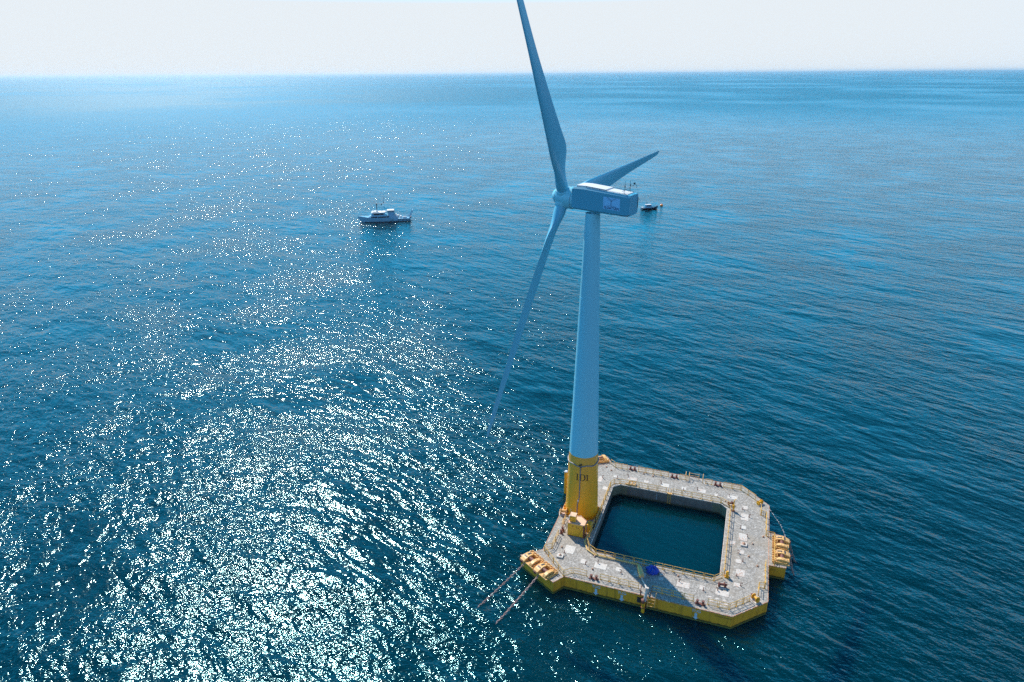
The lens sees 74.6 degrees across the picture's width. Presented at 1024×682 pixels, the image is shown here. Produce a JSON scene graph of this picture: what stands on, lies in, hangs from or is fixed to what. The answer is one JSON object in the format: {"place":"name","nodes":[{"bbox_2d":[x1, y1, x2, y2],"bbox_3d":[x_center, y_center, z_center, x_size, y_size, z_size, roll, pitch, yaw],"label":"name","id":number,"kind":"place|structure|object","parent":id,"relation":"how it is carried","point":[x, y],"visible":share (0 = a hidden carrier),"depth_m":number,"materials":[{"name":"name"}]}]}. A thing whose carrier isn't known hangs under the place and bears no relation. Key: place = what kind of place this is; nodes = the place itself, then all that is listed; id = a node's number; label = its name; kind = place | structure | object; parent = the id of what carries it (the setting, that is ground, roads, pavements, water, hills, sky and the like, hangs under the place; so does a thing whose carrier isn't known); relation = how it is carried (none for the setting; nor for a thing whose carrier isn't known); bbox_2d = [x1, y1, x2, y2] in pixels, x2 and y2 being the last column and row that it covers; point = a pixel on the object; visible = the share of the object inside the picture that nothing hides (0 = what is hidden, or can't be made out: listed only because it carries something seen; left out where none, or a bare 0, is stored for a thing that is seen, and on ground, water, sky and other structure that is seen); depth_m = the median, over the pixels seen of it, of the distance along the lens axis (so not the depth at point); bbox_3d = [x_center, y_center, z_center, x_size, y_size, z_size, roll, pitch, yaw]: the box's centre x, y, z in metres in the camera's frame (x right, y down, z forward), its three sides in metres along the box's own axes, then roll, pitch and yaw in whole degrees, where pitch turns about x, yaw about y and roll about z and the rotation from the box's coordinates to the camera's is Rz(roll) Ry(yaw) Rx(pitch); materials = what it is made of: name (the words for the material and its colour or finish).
{"place":"outdoors","nodes":[
{"label":"outdoors","id":0,"kind":"place"},
{"bbox_2d":[0,70,1023,681],"bbox_3d":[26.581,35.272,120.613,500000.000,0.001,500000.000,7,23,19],"label":"sea","id":1,"kind":"structure","parent":0,"point":[252,366],"depth_m":189.57,"materials":[{"name":"liquid"}]},
{"bbox_2d":[358,198,412,221],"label":"research vessel","id":2,"kind":"object","parent":1,"relation":"on","point":[382,216],"visible":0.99,"depth_m":378.87,"materials":[{"name":"metal"}]},
{"bbox_2d":[641,201,657,209],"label":"workboat","id":3,"kind":"object","parent":1,"relation":"on","point":[648,206],"visible":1,"depth_m":408.64,"materials":[{"name":"metal"}]},
{"bbox_2d":[520,457,785,628],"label":"floating platform","id":4,"kind":"structure","parent":1,"relation":"on","point":[748,554],"depth_m":111.00,"materials":[{"name":"concrete"}]},
{"bbox_2d":[520,550,544,568],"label":"chain fairlead","id":5,"kind":"object","parent":4,"relation":"on","point":[532,559],"visible":1,"depth_m":111.22,"materials":[{"name":"metal"}]},
{"bbox_2d":[477,563,524,607],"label":"mooring chain","id":6,"kind":"object","parent":5,"relation":"attached to","point":[499,587],"visible":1,"depth_m":108.03,"materials":[{"name":"grey metal"}]},
{"bbox_2d":[533,561,557,580],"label":"chain fairlead","id":7,"kind":"object","parent":4,"relation":"on","point":[544,571],"visible":1,"depth_m":108.67,"materials":[{"name":"metal"}]},
{"bbox_2d":[496,575,538,623],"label":"mooring chain","id":8,"kind":"object","parent":7,"relation":"hanging from","point":[529,585],"visible":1,"depth_m":105.51,"materials":[{"name":"grey metal"}]},
{"bbox_2d":[552,529,558,547],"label":"guard railing","id":9,"kind":"object","parent":4,"relation":"on","point":[555,538],"visible":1,"depth_m":116.02,"materials":[{"name":"yellow metal"}]},
{"bbox_2d":[544,543,571,575],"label":"guard railing","id":10,"kind":"object","parent":4,"relation":"on","point":[546,549],"visible":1,"depth_m":111.14,"materials":[{"name":"yellow metal"}]},
{"bbox_2d":[559,508,567,515],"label":"deck winch","id":11,"kind":"object","parent":4,"relation":"on","point":[562,512],"visible":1,"depth_m":123.01,"materials":[{"name":"metal"}]},
{"bbox_2d":[564,470,567,493],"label":"fender tubes","id":12,"kind":"object","parent":4,"relation":"attached to","point":[565,479],"visible":0.28,"depth_m":132.34,"materials":[{"name":"yellow paint"}]},
{"bbox_2d":[487,0,658,520],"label":"wind turbine","id":13,"kind":"object","parent":4,"relation":"on","point":[596,196],"visible":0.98,"depth_m":106.96,"materials":[{"name":"metal"}]},
{"bbox_2d":[567,515,586,537],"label":"equipment cabin","id":14,"kind":"object","parent":4,"relation":"on","point":[577,528],"visible":0.89,"depth_m":116.85,"materials":[{"name":"metal"}]},
{"bbox_2d":[569,509,576,521],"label":"control box","id":15,"kind":"object","parent":14,"relation":"on","point":[573,516],"visible":1,"depth_m":116.73,"materials":[{"name":"metal"}]},
{"bbox_2d":[587,521,591,532],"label":"switch cabinet","id":16,"kind":"object","parent":4,"relation":"on","point":[589,524],"visible":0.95,"depth_m":117.70,"materials":[{"name":"metal"}]},
{"bbox_2d":[589,574,598,580],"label":"double bollard","id":17,"kind":"object","parent":4,"relation":"on","point":[596,578],"visible":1,"depth_m":107.30,"materials":[{"name":"metal"}]},
{"bbox_2d":[587,499,603,538],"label":"guard railing","id":18,"kind":"object","parent":4,"relation":"on","point":[589,533],"visible":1,"depth_m":120.73,"materials":[{"name":"yellow metal"}]},
{"bbox_2d":[592,507,602,528],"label":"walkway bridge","id":19,"kind":"structure","parent":4,"relation":"on","point":[595,518],"depth_m":121.59,"materials":[{"name":"metal"}]},
{"bbox_2d":[598,455,609,463],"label":"chain fairlead","id":20,"kind":"object","parent":4,"relation":"on","point":[603,459],"visible":0.65,"depth_m":139.58,"materials":[{"name":"metal"}]},
{"bbox_2d":[584,522,646,587],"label":"power cable","id":21,"kind":"object","parent":4,"relation":"on","point":[640,572],"visible":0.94,"depth_m":110.74,"materials":[{"name":"rubber"}]},
{"bbox_2d":[600,574,638,588],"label":"guard railing","id":22,"kind":"object","parent":4,"relation":"on","point":[628,585],"visible":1,"depth_m":106.12,"materials":[{"name":"metal"}]},
{"bbox_2d":[604,479,666,499],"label":"guard railing","id":23,"kind":"object","parent":4,"relation":"on","point":[648,486],"visible":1,"depth_m":130.33,"materials":[{"name":"metal"}]},
{"bbox_2d":[637,585,656,612],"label":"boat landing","id":24,"kind":"object","parent":4,"relation":"attached to","point":[643,600],"visible":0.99,"depth_m":103.30,"materials":[{"name":"metal"}]},
{"bbox_2d":[638,466,668,476],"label":"guard railing","id":25,"kind":"object","parent":4,"relation":"on","point":[652,471],"visible":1,"depth_m":135.13,"materials":[{"name":"yellow metal"}]},
{"bbox_2d":[587,538,722,580],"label":"guard railing","id":26,"kind":"object","parent":4,"relation":"on","point":[595,550],"visible":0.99,"depth_m":109.37,"materials":[{"name":"yellow metal"}]},
{"bbox_2d":[646,565,663,575],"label":"tarpaulin bundle","id":27,"kind":"object","parent":4,"relation":"on","point":[652,569],"visible":1,"depth_m":108.35,"materials":[{"name":"plastic"}]},
{"bbox_2d":[652,585,693,601],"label":"guard railing","id":28,"kind":"object","parent":4,"relation":"on","point":[673,593],"visible":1,"depth_m":103.58,"materials":[{"name":"metal"}]},
{"bbox_2d":[695,599,704,605],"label":"double bollard","id":29,"kind":"object","parent":4,"relation":"on","point":[697,602],"visible":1,"depth_m":102.04,"materials":[{"name":"metal"}]},
{"bbox_2d":[672,489,729,507],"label":"guard railing","id":30,"kind":"object","parent":4,"relation":"on","point":[681,492],"visible":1,"depth_m":127.12,"materials":[{"name":"yellow metal"}]},
{"bbox_2d":[717,582,726,588],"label":"deck winch","id":31,"kind":"object","parent":4,"relation":"on","point":[721,585],"visible":1,"depth_m":105.27,"materials":[{"name":"metal"}]},
{"bbox_2d":[723,507,730,575],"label":"guard railing","id":32,"kind":"object","parent":4,"relation":"on","point":[727,540],"visible":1,"depth_m":114.69,"materials":[{"name":"yellow metal"}]},
{"bbox_2d":[707,595,750,609],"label":"guard railing","id":33,"kind":"object","parent":4,"relation":"on","point":[743,602],"visible":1,"depth_m":101.57,"materials":[{"name":"yellow metal"}]},
{"bbox_2d":[731,499,736,511],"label":"davit","id":34,"kind":"object","parent":4,"relation":"on","point":[733,508],"visible":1,"depth_m":123.39,"materials":[{"name":"metal"}]},
{"bbox_2d":[723,482,755,499],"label":"guard railing","id":35,"kind":"object","parent":4,"relation":"on","point":[741,488],"visible":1,"depth_m":129.81,"materials":[{"name":"metal"}]},
{"bbox_2d":[750,593,760,603],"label":"deck winch","id":36,"kind":"object","parent":4,"relation":"on","point":[754,598],"visible":1,"depth_m":102.60,"materials":[{"name":"metal"}]},
{"bbox_2d":[755,499,763,506],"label":"deck winch","id":37,"kind":"object","parent":4,"relation":"on","point":[759,502],"visible":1,"depth_m":125.37,"materials":[{"name":"metal"}]},
{"bbox_2d":[757,562,765,595],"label":"guard railing","id":38,"kind":"object","parent":4,"relation":"on","point":[762,582],"visible":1,"depth_m":105.23,"materials":[{"name":"yellow metal"}]},
{"bbox_2d":[760,504,766,535],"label":"guard railing","id":39,"kind":"object","parent":4,"relation":"on","point":[765,516],"visible":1,"depth_m":121.79,"materials":[{"name":"yellow metal"}]},
{"bbox_2d":[766,531,774,564],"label":"guard railing","id":40,"kind":"object","parent":4,"relation":"on","point":[774,545],"visible":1,"depth_m":114.41,"materials":[{"name":"yellow metal"}]},
{"bbox_2d":[772,548,790,565],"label":"chain fairlead","id":41,"kind":"object","parent":4,"relation":"on","point":[782,557],"visible":0.99,"depth_m":111.38,"materials":[{"name":"metal"}]},
{"bbox_2d":[772,535,790,551],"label":"chain fairlead","id":42,"kind":"object","parent":4,"relation":"on","point":[782,542],"visible":0.99,"depth_m":114.74,"materials":[{"name":"metal"}]},
{"bbox_2d":[0,0,1023,76],"label":"sky","id":43,"kind":"structure","parent":0,"point":[38,37],"materials":[{"name":"white"}]},
{"bbox_2d":[685,471,703,482],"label":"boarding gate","id":44,"kind":"structure","parent":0,"point":[692,475],"depth_m":133.24,"materials":[{"name":"metal"}]}
]}

